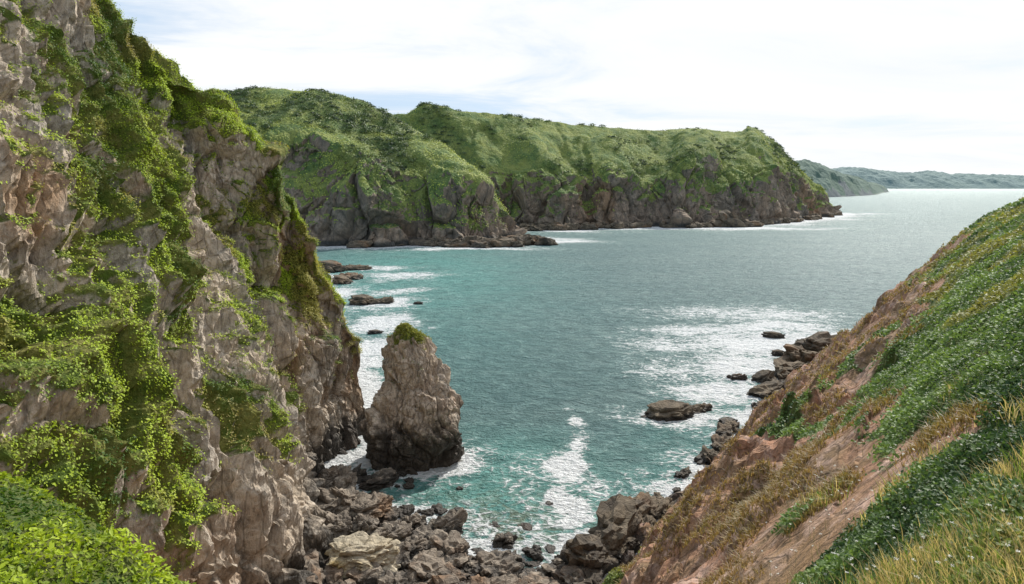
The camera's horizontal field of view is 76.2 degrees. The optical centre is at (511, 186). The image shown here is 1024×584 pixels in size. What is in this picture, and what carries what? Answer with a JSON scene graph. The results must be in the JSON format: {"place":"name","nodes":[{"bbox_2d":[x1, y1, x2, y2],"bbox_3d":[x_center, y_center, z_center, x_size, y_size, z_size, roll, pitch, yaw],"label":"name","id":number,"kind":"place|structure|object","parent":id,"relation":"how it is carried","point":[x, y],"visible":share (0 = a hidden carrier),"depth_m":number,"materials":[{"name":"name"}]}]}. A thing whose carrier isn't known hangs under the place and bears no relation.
{"place":"outdoors","nodes":[
{"label":"outdoors","id":0,"kind":"place"},
{"bbox_2d":[0,0,365,583],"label":"rocky sea cliff","id":1,"kind":"structure","parent":0,"point":[271,529],"depth_m":70.36,"materials":[{"name":"grey stone"}]},
{"bbox_2d":[0,0,363,574],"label":"cliff ivy","id":2,"kind":"object","parent":1,"relation":"on","point":[309,308],"visible":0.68,"depth_m":73.04,"materials":[{"name":"green plant"}]},
{"bbox_2d":[0,203,1023,583],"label":"grassy hillside","id":3,"kind":"structure","parent":0,"point":[832,457],"depth_m":21.80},
{"bbox_2d":[0,470,195,583],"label":"leafy bank","id":4,"kind":"structure","parent":3,"relation":"on","point":[104,536],"depth_m":8.33,"materials":[{"name":"green plant"}]},
{"bbox_2d":[324,531,400,579],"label":"lichen boulder","id":5,"kind":"object","parent":3,"relation":"on","point":[361,550],"visible":0.78,"depth_m":75.54,"materials":[{"name":"beige stone"}]},
{"bbox_2d":[318,463,568,565],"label":"beach boulders","id":6,"kind":"object","parent":3,"relation":"on","point":[368,514],"visible":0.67,"depth_m":84.58,"materials":[{"name":"grey stone"}]},
{"bbox_2d":[303,470,584,583],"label":"beach rubble","id":7,"kind":"object","parent":3,"relation":"on","point":[435,564],"visible":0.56,"depth_m":74.90,"materials":[{"name":"grey stone"}]},
{"bbox_2d":[564,331,835,583],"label":"shore rocks","id":8,"kind":"object","parent":3,"relation":"on","point":[601,548],"visible":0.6,"depth_m":84.86,"materials":[{"name":"grey stone"}]},
{"bbox_2d":[613,225,991,583],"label":"slope grass tufts","id":9,"kind":"object","parent":3,"relation":"on","point":[809,453],"visible":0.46,"depth_m":22.41,"materials":[{"name":"brown plant"}]},
{"bbox_2d":[602,197,1023,583],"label":"hillside ground cover","id":10,"kind":"object","parent":3,"relation":"on","point":[1011,285],"visible":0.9,"depth_m":16.12,"materials":[{"name":"green plant"}]},
{"bbox_2d":[751,300,1022,583],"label":"white wildflowers","id":11,"kind":"object","parent":3,"relation":"on","point":[899,499],"visible":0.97,"depth_m":11.73,"materials":[{"name":"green plant"}]},
{"bbox_2d":[220,85,841,246],"bbox_3d":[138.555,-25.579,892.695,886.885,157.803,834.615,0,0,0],"label":"headland","id":12,"kind":"structure","parent":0,"point":[353,168],"depth_m":706.71,"materials":[{"name":"green plant"}]},
{"bbox_2d":[346,209,842,247],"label":"headland foreshore rocks","id":13,"kind":"object","parent":12,"relation":"on","point":[726,218],"visible":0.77,"depth_m":662.56,"materials":[{"name":"grey stone"}]},
{"bbox_2d":[113,0,1023,174],"label":"sky","id":14,"kind":"structure","parent":0,"point":[912,86],"materials":[{"name":"white"}]},
{"bbox_2d":[314,189,1023,579],"bbox_3d":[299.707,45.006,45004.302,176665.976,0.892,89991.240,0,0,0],"label":"sea water","id":15,"kind":"structure","parent":0,"point":[568,357],"depth_m":208.38,"materials":[{"name":"teal liquid"}]},
{"bbox_2d":[319,260,372,272],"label":"offshore rock","id":16,"kind":"object","parent":15,"relation":"in","point":[331,266],"visible":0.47,"depth_m":343.37,"materials":[{"name":"grey stone"}]},
{"bbox_2d":[332,272,363,284],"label":"offshore rock","id":17,"kind":"object","parent":15,"relation":"in","point":[345,278],"visible":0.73,"depth_m":304.15,"materials":[{"name":"grey stone"}]},
{"bbox_2d":[348,294,394,305],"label":"offshore rock","id":18,"kind":"object","parent":15,"relation":"in","point":[360,299],"visible":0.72,"depth_m":248.83,"materials":[{"name":"grey stone"}]},
{"bbox_2d":[367,329,383,334],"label":"offshore rock","id":19,"kind":"object","parent":15,"relation":"in","point":[374,331],"visible":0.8,"depth_m":199.20,"materials":[{"name":"grey stone"}]},
{"bbox_2d":[359,324,464,474],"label":"sea stack","id":20,"kind":"object","parent":15,"relation":"in","point":[409,423],"visible":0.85,"depth_m":104.37,"materials":[{"name":"grey stone"}]},
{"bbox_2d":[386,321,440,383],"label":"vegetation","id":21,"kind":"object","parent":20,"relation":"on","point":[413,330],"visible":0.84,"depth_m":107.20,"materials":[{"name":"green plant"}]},
{"bbox_2d":[640,399,712,421],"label":"offshore rock","id":22,"kind":"object","parent":15,"relation":"in","point":[668,410],"visible":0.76,"depth_m":127.08,"materials":[{"name":"grey stone"}]},
{"bbox_2d":[718,417,737,422],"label":"offshore rock","id":23,"kind":"object","parent":15,"relation":"in","point":[725,418],"visible":0.27,"depth_m":124.06,"materials":[{"name":"grey stone"}]},
{"bbox_2d":[726,369,774,382],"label":"offshore rock","id":24,"kind":"object","parent":15,"relation":"in","point":[761,376],"visible":0.79,"depth_m":150.96,"materials":[{"name":"grey stone"}]},
{"bbox_2d":[761,331,784,338],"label":"offshore rock","id":25,"kind":"object","parent":15,"relation":"in","point":[773,334],"visible":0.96,"depth_m":194.22,"materials":[{"name":"grey stone"}]},
{"bbox_2d":[771,349,783,355],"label":"offshore rock","id":26,"kind":"object","parent":15,"relation":"in","point":[777,352],"visible":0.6,"depth_m":173.39,"materials":[{"name":"grey stone"}]},
{"bbox_2d":[795,159,888,196],"bbox_3d":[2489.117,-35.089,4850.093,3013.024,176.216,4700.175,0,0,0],"label":"distant coastline","id":27,"kind":"structure","parent":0,"point":[834,183],"depth_m":2861.12,"materials":[{"name":"green plant"}]},
{"bbox_2d":[782,369,1023,583],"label":"tall dry grass","id":28,"kind":"structure","parent":0,"point":[892,574],"depth_m":8.43,"materials":[{"name":"yellow plant"}]},
{"bbox_2d":[830,167,1023,188],"bbox_3d":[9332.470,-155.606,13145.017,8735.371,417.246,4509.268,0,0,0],"label":"distant coastline","id":29,"kind":"structure","parent":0,"point":[927,179],"depth_m":11264.75,"materials":[{"name":"green plant"}]}
]}

